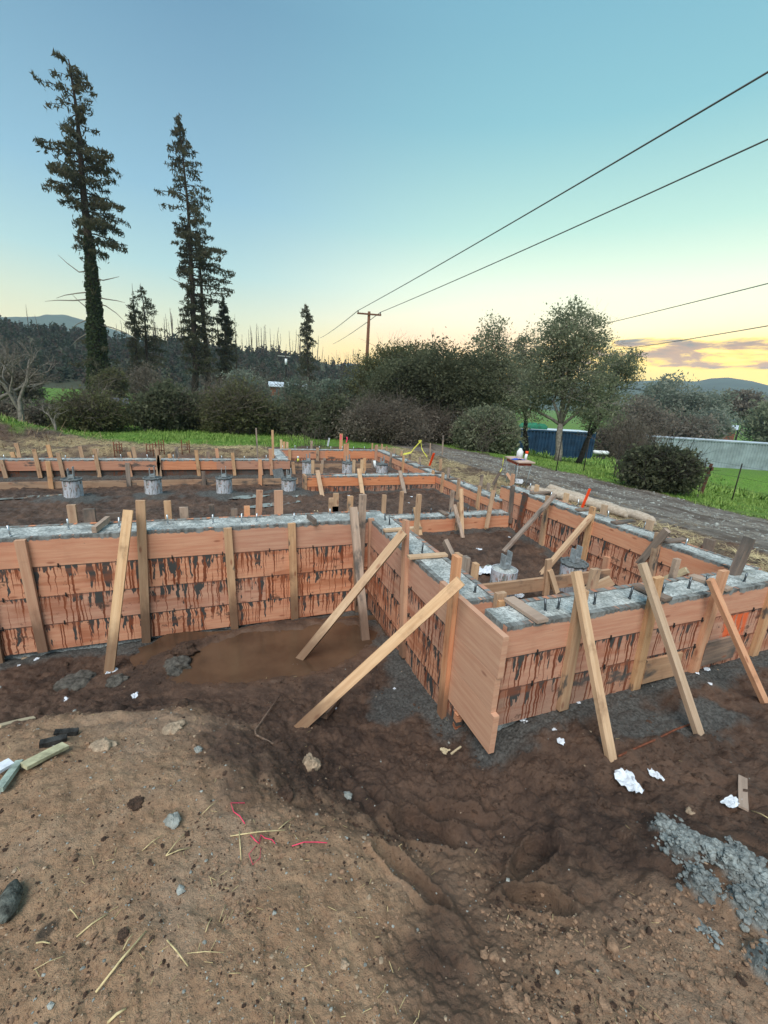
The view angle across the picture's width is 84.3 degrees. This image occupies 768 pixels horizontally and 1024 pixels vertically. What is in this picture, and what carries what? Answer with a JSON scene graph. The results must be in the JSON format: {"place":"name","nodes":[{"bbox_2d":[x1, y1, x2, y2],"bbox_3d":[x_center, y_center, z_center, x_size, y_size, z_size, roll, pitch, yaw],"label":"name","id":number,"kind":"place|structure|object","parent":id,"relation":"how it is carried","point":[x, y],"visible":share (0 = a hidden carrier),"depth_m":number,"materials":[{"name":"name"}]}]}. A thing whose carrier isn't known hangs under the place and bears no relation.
{"place":"outdoors","nodes":[
{"label":"outdoors","id":0,"kind":"place"},
{"bbox_2d":[0,315,140,341],"bbox_3d":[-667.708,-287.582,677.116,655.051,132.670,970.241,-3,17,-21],"label":"mountains","id":1,"kind":"structure","parent":0,"point":[67,320],"depth_m":843.88,"materials":[{"name":"green plant"}]},
{"bbox_2d":[0,412,325,448],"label":"grass","id":2,"kind":"structure","parent":0,"point":[173,437],"depth_m":13.29,"materials":[{"name":"green plant"}]},
{"bbox_2d":[1,323,514,410],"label":"hill","id":3,"kind":"structure","parent":0,"point":[65,383],"depth_m":85.63,"materials":[{"name":"green plant"}]},
{"bbox_2d":[0,315,517,418],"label":"woods","id":4,"kind":"object","parent":3,"relation":"on","point":[66,371],"visible":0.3,"depth_m":97.12,"materials":[{"name":"green plant"}]},
{"bbox_2d":[0,387,767,1023],"bbox_3d":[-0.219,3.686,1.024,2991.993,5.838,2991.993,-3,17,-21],"label":"ground","id":5,"kind":"structure","parent":0,"point":[596,849],"depth_m":1.85,"materials":[{"name":"soil"}]},
{"bbox_2d":[0,879,23,923],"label":"rock","id":6,"kind":"object","parent":5,"relation":"on","point":[11,896],"visible":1,"depth_m":1.30,"materials":[{"name":"grey stone"}]},
{"bbox_2d":[0,759,23,791],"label":"wood scrap","id":7,"kind":"object","parent":5,"relation":"on","point":[10,774],"visible":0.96,"depth_m":1.79,"materials":[{"name":"wood"}]},
{"bbox_2d":[0,335,41,421],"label":"bare tree","id":8,"kind":"object","parent":5,"relation":"on","point":[17,402],"visible":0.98,"depth_m":12.82,"materials":[{"name":"grey plant"}]},
{"bbox_2d":[0,349,61,403],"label":"shrub","id":9,"kind":"object","parent":5,"relation":"on","point":[19,377],"visible":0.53,"depth_m":25.15,"materials":[{"name":"green plant"}]},
{"bbox_2d":[0,347,61,400],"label":"bare tree","id":10,"kind":"object","parent":5,"relation":"on","point":[3,396],"visible":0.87,"depth_m":13.59,"materials":[{"name":"grey plant"}]},
{"bbox_2d":[0,392,75,426],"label":"shrub","id":11,"kind":"object","parent":5,"relation":"on","point":[38,418],"visible":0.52,"depth_m":13.83,"materials":[{"name":"brown plant"}]},
{"bbox_2d":[20,742,68,769],"bbox_3d":[-1.534,1.102,1.920,0.053,0.052,0.172,9,17,20],"label":"wood scrap","id":12,"kind":"object","parent":5,"relation":"on","point":[38,758],"visible":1,"depth_m":1.91,"materials":[{"name":"paint"}]},
{"bbox_2d":[39,733,66,748],"bbox_3d":[-1.609,1.117,2.064,0.107,0.038,0.035,-6,18,-30],"label":"wood scrap","id":13,"kind":"object","parent":5,"relation":"on","point":[49,742],"visible":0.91,"depth_m":2.05,"materials":[{"name":"black wood"}]},
{"bbox_2d":[60,466,83,497],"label":"concrete pier","id":14,"kind":"structure","parent":5,"relation":"on","point":[72,485],"depth_m":6.34,"materials":[{"name":"concrete"}]},
{"bbox_2d":[53,669,96,691],"bbox_3d":[-2.338,1.304,3.217,0.235,0.121,0.285,13,18,31],"label":"concrete lump","id":15,"kind":"object","parent":5,"relation":"on","point":[79,679],"visible":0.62,"depth_m":3.18,"materials":[{"name":"grey concrete"}]},
{"bbox_2d":[29,47,135,392],"bbox_3d":[-23.402,-20.350,34.105,6.921,25.848,5.911,16,20,38],"label":"redwood tree","id":16,"kind":"object","parent":5,"relation":"on","point":[95,326],"visible":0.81,"depth_m":32.49,"materials":[{"name":"green plant"}]},
{"bbox_2d":[40,376,140,431],"bbox_3d":[-9.460,-3.478,13.641,2.758,1.792,2.742,5,16,6],"label":"shrub","id":17,"kind":"object","parent":5,"relation":"on","point":[90,411],"visible":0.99,"depth_m":13.42,"materials":[{"name":"green plant"}]},
{"bbox_2d":[88,737,118,751],"bbox_3d":[-1.363,1.138,2.055,0.115,0.064,0.093,7,16,14],"label":"rock","id":18,"kind":"object","parent":5,"relation":"on","point":[104,743],"visible":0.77,"depth_m":2.04,"materials":[{"name":"stone"}]},
{"bbox_2d":[81,351,137,400],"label":"shrub","id":19,"kind":"object","parent":5,"relation":"on","point":[124,385],"visible":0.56,"depth_m":29.09,"materials":[{"name":"green plant"}]},
{"bbox_2d":[104,510,133,673],"bbox_3d":[-2.136,0.643,3.413,0.081,1.268,0.503,4,16,2],"label":"brace","id":20,"kind":"object","parent":5,"relation":"on","point":[118,594],"visible":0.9,"depth_m":3.40,"materials":[{"name":"beige wood"}]},
{"bbox_2d":[0,434,268,455],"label":"straw mulch","id":21,"kind":"object","parent":5,"relation":"on","point":[128,446],"visible":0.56,"depth_m":10.49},
{"bbox_2d":[124,288,150,396],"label":"conifer","id":22,"kind":"object","parent":5,"relation":"on","point":[131,316],"visible":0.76,"depth_m":38.24,"materials":[{"name":"green plant"}]},
{"bbox_2d":[110,354,175,402],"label":"shrub","id":23,"kind":"object","parent":5,"relation":"on","point":[142,371],"visible":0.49,"depth_m":31.53,"materials":[{"name":"green plant"}]},
{"bbox_2d":[0,443,295,477],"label":"form wall","id":24,"kind":"structure","parent":5,"relation":"on","point":[35,466],"depth_m":8.40,"materials":[{"name":"wood"}]},
{"bbox_2d":[0,460,297,489],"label":"batter board","id":25,"kind":"object","parent":5,"relation":"on","point":[50,483],"visible":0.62,"depth_m":7.32,"materials":[{"name":"brown wood"}]},
{"bbox_2d":[131,284,167,377],"bbox_3d":[-21.987,-15.634,39.699,3.308,10.394,3.289,-3,17,-21],"label":"conifer","id":26,"kind":"object","parent":5,"relation":"on","point":[145,327],"visible":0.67,"depth_m":39.45,"materials":[{"name":"green plant"}]},
{"bbox_2d":[142,466,162,494],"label":"concrete pier","id":27,"kind":"structure","parent":5,"relation":"on","point":[152,484],"depth_m":6.72,"materials":[{"name":"concrete"}]},
{"bbox_2d":[121,372,218,431],"bbox_3d":[-7.663,-4.003,15.343,3.656,2.150,2.973,-3,17,-21],"label":"shrub","id":28,"kind":"object","parent":5,"relation":"on","point":[161,406],"visible":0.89,"depth_m":14.67,"materials":[{"name":"green plant"}]},
{"bbox_2d":[163,655,192,675],"bbox_3d":[-1.665,1.242,3.416,0.219,0.120,0.261,-3,17,-21],"label":"concrete lump","id":29,"kind":"object","parent":5,"relation":"on","point":[174,666],"visible":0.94,"depth_m":3.38,"materials":[{"name":"grey concrete"}]},
{"bbox_2d":[170,642,199,656],"bbox_3d":[-1.683,1.185,3.591,0.184,0.125,0.203,14,19,34],"label":"concrete lump","id":30,"kind":"object","parent":5,"relation":"on","point":[187,649],"visible":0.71,"depth_m":3.56,"materials":[{"name":"concrete"}]},
{"bbox_2d":[0,490,387,663],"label":"form wall","id":31,"kind":"structure","parent":5,"relation":"on","point":[186,573],"depth_m":3.84,"materials":[{"name":"wood"}]},
{"bbox_2d":[154,112,235,393],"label":"redwood tree","id":32,"kind":"object","parent":5,"relation":"on","point":[192,340],"visible":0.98,"depth_m":40.82,"materials":[{"name":"green plant"}]},
{"bbox_2d":[193,224,215,398],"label":"redwood tree","id":33,"kind":"object","parent":5,"relation":"on","point":[204,340],"visible":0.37,"depth_m":43.06,"materials":[{"name":"green plant"}]},
{"bbox_2d":[215,466,232,493],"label":"concrete pier","id":34,"kind":"structure","parent":5,"relation":"on","point":[223,483],"depth_m":7.10,"materials":[{"name":"concrete"}]},
{"bbox_2d":[212,297,237,385],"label":"conifer","id":35,"kind":"object","parent":5,"relation":"on","point":[227,345],"visible":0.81,"depth_m":45.58,"materials":[{"name":"green plant"}]},
{"bbox_2d":[185,369,286,434],"bbox_3d":[-5.146,-3.925,15.142,4.255,2.382,3.811,-3,17,-21],"label":"shrub","id":36,"kind":"object","parent":5,"relation":"on","point":[230,409],"visible":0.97,"depth_m":14.86,"materials":[{"name":"green plant"}]},
{"bbox_2d":[195,355,282,391],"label":"shrub","id":37,"kind":"object","parent":5,"relation":"on","point":[242,373],"visible":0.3,"depth_m":32.39,"materials":[{"name":"green plant"}]},
{"bbox_2d":[130,615,387,684],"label":"puddle","id":38,"kind":"object","parent":5,"relation":"on","point":[246,657],"visible":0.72,"depth_m":3.66,"materials":[{"name":"liquid"}]},
{"bbox_2d":[258,366,329,410],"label":"shrub","id":39,"kind":"object","parent":5,"relation":"on","point":[292,384],"visible":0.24,"depth_m":22.35,"materials":[{"name":"green plant"}]},
{"bbox_2d":[266,389,327,436],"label":"shrub","id":40,"kind":"object","parent":5,"relation":"on","point":[292,421],"visible":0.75,"depth_m":15.50,"materials":[{"name":"green plant"}]},
{"bbox_2d":[296,303,320,390],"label":"conifer","id":41,"kind":"object","parent":5,"relation":"on","point":[305,328],"visible":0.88,"depth_m":56.94,"materials":[{"name":"green plant"}]},
{"bbox_2d":[302,752,320,771],"bbox_3d":[-0.394,1.375,2.298,0.106,0.106,0.110,-3,17,-21],"label":"rock","id":42,"kind":"object","parent":5,"relation":"on","point":[309,761],"visible":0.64,"depth_m":2.27,"materials":[{"name":"stone"}]},
{"bbox_2d":[269,434,377,460],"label":"form wall","id":43,"kind":"structure","parent":5,"relation":"on","point":[318,454],"depth_m":11.42,"materials":[{"name":"wood"}]},
{"bbox_2d":[290,355,363,404],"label":"shrub","id":44,"kind":"object","parent":5,"relation":"on","point":[320,394],"visible":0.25,"depth_m":20.56,"materials":[{"name":"green plant"}]},
{"bbox_2d":[295,383,366,440],"bbox_3d":[-1.732,-3.712,15.437,3.026,2.188,2.681,-3,17,-21],"label":"shrub","id":45,"kind":"object","parent":5,"relation":"on","point":[328,407],"visible":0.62,"depth_m":15.23,"materials":[{"name":"green plant"}]},
{"bbox_2d":[289,460,373,469],"bbox_3d":[-1.072,-1.120,10.267,2.460,0.286,0.060,-3,17,-21],"label":"batter board","id":46,"kind":"object","parent":5,"relation":"on","point":[317,466],"visible":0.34,"depth_m":10.17,"materials":[{"name":"brown wood"}]},
{"bbox_2d":[8,676,679,1023],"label":"straw bits","id":47,"kind":"object","parent":5,"relation":"on","point":[309,923],"visible":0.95,"depth_m":1.34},
{"bbox_2d":[296,529,406,659],"bbox_3d":[-0.294,0.728,3.511,0.904,1.251,0.071,2,16,-5],"label":"brace","id":48,"kind":"object","parent":5,"relation":"on","point":[356,590],"visible":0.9,"depth_m":3.48,"materials":[{"name":"beige wood"}]},
{"bbox_2d":[349,507,369,640],"bbox_3d":[-0.235,0.593,4.042,0.082,1.192,0.579,-3,17,-21],"label":"brace","id":49,"kind":"object","parent":5,"relation":"on","point":[359,574],"visible":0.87,"depth_m":4.04,"materials":[{"name":"brown wood"}]},
{"bbox_2d":[302,458,435,491],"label":"form wall","id":50,"kind":"structure","parent":5,"relation":"on","point":[338,482],"depth_m":8.20,"materials":[{"name":"wood"}]},
{"bbox_2d":[357,311,380,385],"bbox_3d":[-1.460,-12.165,36.026,1.972,8.968,0.340,3,16,-3],"label":"power pole","id":51,"kind":"object","parent":5,"relation":"on","point":[369,313],"visible":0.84,"depth_m":35.03,"materials":[{"name":"brown wood"}]},
{"bbox_2d":[358,71,767,310],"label":"power line","id":52,"kind":"object","parent":51,"relation":"attached to","point":[723,98],"visible":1,"depth_m":11.75,"materials":[{"name":"metal"}]},
{"bbox_2d":[382,139,767,311],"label":"power line","id":53,"kind":"object","parent":51,"relation":"attached to","point":[609,211],"visible":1,"depth_m":14.33,"materials":[{"name":"metal"}]},
{"bbox_2d":[294,576,464,727],"bbox_3d":[-0.054,0.932,2.691,1.033,1.173,0.069,3,16,-2],"label":"brace","id":54,"kind":"object","parent":5,"relation":"on","point":[443,596],"visible":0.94,"depth_m":2.66,"materials":[{"name":"beige wood"}]},
{"bbox_2d":[0,669,764,1023],"bbox_3d":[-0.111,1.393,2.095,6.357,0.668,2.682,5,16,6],"label":"pebbles","id":55,"kind":"object","parent":5,"relation":"on","point":[178,891],"visible":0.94,"depth_m":1.37,"materials":[{"name":"grey stone"}]},
{"bbox_2d":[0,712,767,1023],"bbox_3d":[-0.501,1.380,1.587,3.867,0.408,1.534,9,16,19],"label":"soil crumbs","id":56,"kind":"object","parent":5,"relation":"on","point":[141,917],"visible":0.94,"depth_m":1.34,"materials":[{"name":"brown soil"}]},
{"bbox_2d":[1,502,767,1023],"bbox_3d":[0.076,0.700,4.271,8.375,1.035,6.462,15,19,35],"label":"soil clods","id":57,"kind":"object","parent":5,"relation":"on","point":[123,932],"visible":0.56,"depth_m":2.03,"materials":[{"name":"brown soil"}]},
{"bbox_2d":[325,384,443,446],"bbox_3d":[-0.104,-3.476,15.072,4.148,2.402,3.753,-3,17,-21],"label":"shrub","id":58,"kind":"object","parent":5,"relation":"on","point":[391,423],"visible":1,"depth_m":14.71,"materials":[{"name":"brown plant"}]},
{"bbox_2d":[329,330,444,403],"bbox_3d":[0.445,-6.482,21.350,6.647,4.986,4.009,-9,20,-37],"label":"leafy tree","id":59,"kind":"object","parent":5,"relation":"on","point":[383,355],"visible":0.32,"depth_m":20.41,"materials":[{"name":"green plant"}]},
{"bbox_2d":[349,327,509,424],"bbox_3d":[1.918,-4.987,17.257,5.700,4.522,5.860,18,21,42],"label":"leafy tree","id":60,"kind":"object","parent":5,"relation":"on","point":[437,375],"visible":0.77,"depth_m":16.42,"materials":[{"name":"green plant"}]},
{"bbox_2d":[371,443,501,509],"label":"form wall","id":61,"kind":"structure","parent":5,"relation":"on","point":[477,497],"depth_m":8.30,"materials":[{"name":"wood"}]},
{"bbox_2d":[410,394,463,443],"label":"shrub","id":62,"kind":"object","parent":5,"relation":"on","point":[443,420],"visible":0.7,"depth_m":16.27,"materials":[{"name":"brown plant"}]},
{"bbox_2d":[367,494,508,753],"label":"form wall","id":63,"kind":"structure","parent":5,"relation":"on","point":[452,651],"depth_m":3.03,"materials":[{"name":"wood"}]},
{"bbox_2d":[381,491,508,531],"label":"form wall","id":64,"kind":"structure","parent":5,"relation":"on","point":[440,521],"depth_m":6.05,"materials":[{"name":"wood"}]},
{"bbox_2d":[447,403,530,454],"bbox_3d":[3.555,-2.993,14.800,3.017,1.903,2.674,8,16,18],"label":"shrub","id":65,"kind":"object","parent":5,"relation":"on","point":[489,421],"visible":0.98,"depth_m":14.47,"materials":[{"name":"green plant"}]},
{"bbox_2d":[451,309,538,418],"bbox_3d":[4.756,-5.422,17.712,4.221,5.782,4.576,-3,17,-21],"label":"leafy tree","id":66,"kind":"object","parent":5,"relation":"on","point":[511,367],"visible":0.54,"depth_m":17.49,"materials":[{"name":"green plant"}]},
{"bbox_2d":[489,550,517,605],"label":"concrete pier","id":67,"kind":"structure","parent":5,"relation":"on","point":[504,570],"depth_m":4.19,"materials":[{"name":"concrete"}]},
{"bbox_2d":[505,456,534,487],"bbox_3d":[2.648,-0.783,8.525,0.354,0.569,0.850,1,16,-8],"label":"folding table","id":68,"kind":"object","parent":5,"relation":"on","point":[518,462],"visible":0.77,"depth_m":8.25,"materials":[{"name":"metal"}]},
{"bbox_2d":[497,321,560,453],"bbox_3d":[6.479,-5.497,19.294,4.268,5.860,4.704,-3,17,-21],"label":"leafy tree","id":69,"kind":"object","parent":5,"relation":"on","point":[523,340],"visible":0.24,"depth_m":18.63,"materials":[{"name":"green plant"}]},
{"bbox_2d":[502,493,556,551],"bbox_3d":[1.868,0.148,5.463,0.689,0.780,0.064,-2,16,-18],"label":"brace","id":70,"kind":"object","parent":5,"relation":"on","point":[531,520],"visible":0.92,"depth_m":5.44,"materials":[{"name":"grey wood"}]},
{"bbox_2d":[483,558,610,595],"bbox_3d":[1.620,0.625,4.062,1.555,0.378,0.124,-3,17,-21],"label":"form board","id":71,"kind":"object","parent":5,"relation":"on","point":[547,582],"visible":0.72,"depth_m":4.03,"materials":[{"name":"brown wood"}]},
{"bbox_2d":[515,428,595,458],"bbox_3d":[13.758,-5.781,35.367,6.517,2.198,2.460,1,16,-7],"label":"shipping container","id":72,"kind":"object","parent":5,"relation":"on","point":[540,440],"visible":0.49,"depth_m":34.26,"materials":[{"name":"blue metal"}]},
{"bbox_2d":[539,514,593,574],"bbox_3d":[2.108,0.399,4.928,0.646,0.757,0.064,-2,16,-19],"label":"brace","id":73,"kind":"object","parent":5,"relation":"on","point":[572,537],"visible":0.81,"depth_m":4.91,"materials":[{"name":"beige wood"}]},
{"bbox_2d":[373,446,767,570],"bbox_3d":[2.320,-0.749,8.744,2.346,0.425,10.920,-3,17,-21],"label":"straw mulch","id":74,"kind":"object","parent":5,"relation":"on","point":[758,555],"visible":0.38,"depth_m":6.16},
{"bbox_2d":[503,295,639,461],"bbox_3d":[6.854,-4.669,15.585,5.043,5.856,3.661,11,17,26],"label":"leafy tree","id":75,"kind":"object","parent":5,"relation":"on","point":[573,349],"visible":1,"depth_m":15.03,"materials":[{"name":"green plant"}]},
{"bbox_2d":[559,545,588,592],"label":"concrete pier","id":76,"kind":"structure","parent":5,"relation":"on","point":[574,561],"depth_m":4.49,"materials":[{"name":"concrete"}]},
{"bbox_2d":[527,485,627,518],"bbox_3d":[2.712,-0.169,6.029,0.163,0.199,1.436,-12,22,-44],"label":"straw roll","id":77,"kind":"object","parent":5,"relation":"on","point":[612,509],"visible":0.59,"depth_m":5.87,"materials":[{"name":"beige wicker"}]},
{"bbox_2d":[570,571,616,761],"bbox_3d":[1.231,0.897,2.492,0.060,1.001,0.511,-3,17,-23],"label":"brace","id":78,"kind":"object","parent":5,"relation":"on","point":[604,724],"visible":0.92,"depth_m":2.48,"materials":[{"name":"beige wood"}]},
{"bbox_2d":[546,484,656,525],"bbox_3d":[3.175,-0.113,6.375,0.182,0.297,1.797,-6,18,-31],"label":"straw roll","id":79,"kind":"object","parent":5,"relation":"on","point":[639,515],"visible":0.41,"depth_m":5.88,"materials":[{"name":"beige wicker"}]},
{"bbox_2d":[569,346,649,463],"bbox_3d":[9.387,-4.383,18.163,3.091,5.200,3.507,13,18,32],"label":"leafy tree","id":80,"kind":"object","parent":5,"relation":"on","point":[629,372],"visible":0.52,"depth_m":17.70,"materials":[{"name":"green plant"}]},
{"bbox_2d":[590,404,659,458],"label":"shrub","id":81,"kind":"object","parent":5,"relation":"on","point":[603,437],"visible":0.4,"depth_m":35.73,"materials":[{"name":"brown plant"}]},
{"bbox_2d":[484,558,767,730],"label":"form wall","id":82,"kind":"structure","parent":5,"relation":"on","point":[546,669],"depth_m":2.87,"materials":[{"name":"wood"}]},
{"bbox_2d":[493,474,760,586],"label":"form wall","id":83,"kind":"structure","parent":5,"relation":"on","point":[616,547],"depth_m":4.77,"materials":[{"name":"wood"}]},
{"bbox_2d":[614,768,643,793],"bbox_3d":[1.284,1.411,2.233,0.119,0.033,0.136,4,15,1],"label":"paper scrap","id":84,"kind":"object","parent":5,"relation":"on","point":[626,777],"visible":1,"depth_m":2.23,"materials":[{"name":"white paper"}]},
{"bbox_2d":[517,448,767,500],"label":"grass","id":85,"kind":"structure","parent":5,"relation":"on","point":[738,492],"depth_m":20.24,"materials":[{"name":"green plant"}]},
{"bbox_2d":[605,391,683,434],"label":"tree","id":86,"kind":"object","parent":5,"relation":"on","point":[644,411],"visible":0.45,"depth_m":49.11,"materials":[{"name":"green plant"}]},
{"bbox_2d":[579,402,721,477],"bbox_3d":[6.805,-1.844,11.303,2.676,2.104,2.576,-3,17,-21],"label":"bare shrub","id":87,"kind":"object","parent":5,"relation":"on","point":[622,449],"visible":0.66,"depth_m":11.06,"materials":[{"name":"green plant"}]},
{"bbox_2d":[635,527,670,563],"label":"brace","id":88,"kind":"object","parent":5,"relation":"on","point":[661,537],"visible":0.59,"depth_m":4.21,"materials":[{"name":"grey wood"}]},
{"bbox_2d":[556,436,767,497],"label":"wire fence","id":89,"kind":"object","parent":5,"relation":"on","point":[735,488],"visible":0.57,"depth_m":11.03,"materials":[{"name":"grey metal"}]},
{"bbox_2d":[609,423,716,496],"bbox_3d":[6.200,-1.168,9.375,1.982,1.599,1.677,8,16,16],"label":"shrub","id":90,"kind":"object","parent":5,"relation":"on","point":[662,468],"visible":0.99,"depth_m":9.24,"materials":[{"name":"green plant"}]},
{"bbox_2d":[637,562,703,735],"bbox_3d":[1.822,0.870,2.695,0.062,0.999,0.579,-9,20,-37],"label":"brace","id":91,"kind":"object","parent":5,"relation":"on","point":[672,653],"visible":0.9,"depth_m":2.68,"materials":[{"name":"beige wood"}]},
{"bbox_2d":[634,369,707,417],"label":"tree","id":92,"kind":"object","parent":5,"relation":"on","point":[667,389],"visible":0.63,"depth_m":63.20,"materials":[{"name":"green plant"}]},
{"bbox_2d":[647,407,728,439],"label":"tree","id":93,"kind":"object","parent":5,"relation":"on","point":[685,431],"visible":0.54,"depth_m":46.90,"materials":[{"name":"green plant"}]},
{"bbox_2d":[637,436,767,470],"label":"shipping container","id":94,"kind":"object","parent":5,"relation":"on","point":[752,455],"visible":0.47,"depth_m":44.56,"materials":[{"name":"white metal"}]},
{"bbox_2d":[647,812,767,985],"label":"concrete rubble","id":95,"kind":"object","parent":5,"relation":"on","point":[747,865],"visible":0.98,"depth_m":1.68,"materials":[{"name":"grey concrete"}]},
{"bbox_2d":[674,385,745,421],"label":"tree","id":96,"kind":"object","parent":5,"relation":"on","point":[716,399],"visible":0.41,"depth_m":62.41,"materials":[{"name":"green plant"}]},
{"bbox_2d":[684,405,743,439],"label":"tree","id":97,"kind":"object","parent":5,"relation":"on","point":[725,419],"visible":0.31,"depth_m":57.29,"materials":[{"name":"green plant"}]},
{"bbox_2d":[706,578,767,703],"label":"brace","id":98,"kind":"object","parent":5,"relation":"on","point":[737,641],"visible":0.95,"depth_m":2.94,"materials":[{"name":"brown wood"}]},
{"bbox_2d":[738,774,748,811],"bbox_3d":[1.824,1.424,2.156,0.040,0.039,0.271,16,20,38],"label":"wood scrap","id":99,"kind":"object","parent":5,"relation":"on","point":[742,795],"visible":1,"depth_m":2.13,"materials":[{"name":"beige wood"}]},
{"bbox_2d":[723,387,767,439],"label":"tree","id":100,"kind":"object","parent":5,"relation":"on","point":[743,405],"visible":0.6,"depth_m":80.38,"materials":[{"name":"green plant"}]},
{"bbox_2d":[731,394,767,441],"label":"tree","id":101,"kind":"object","parent":5,"relation":"on","point":[756,429],"visible":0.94,"depth_m":48.29,"materials":[{"name":"green plant"}]},
{"bbox_2d":[0,0,767,384],"label":"sky","id":102,"kind":"structure","parent":0,"point":[348,150],"materials":[{"name":"blue"}]},
{"bbox_2d":[339,363,767,422],"bbox_3d":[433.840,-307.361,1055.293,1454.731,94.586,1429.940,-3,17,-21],"label":"mountains","id":103,"kind":"structure","parent":0,"point":[711,384],"depth_m":890.76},
{"bbox_2d":[393,438,767,550],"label":"road","id":104,"kind":"structure","parent":0,"point":[761,544],"depth_m":8.03,"materials":[{"name":"grey gravel"}]},
{"bbox_2d":[431,442,767,518],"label":"grass","id":105,"kind":"structure","parent":0,"point":[751,501],"depth_m":11.35,"materials":[{"name":"green plant"}]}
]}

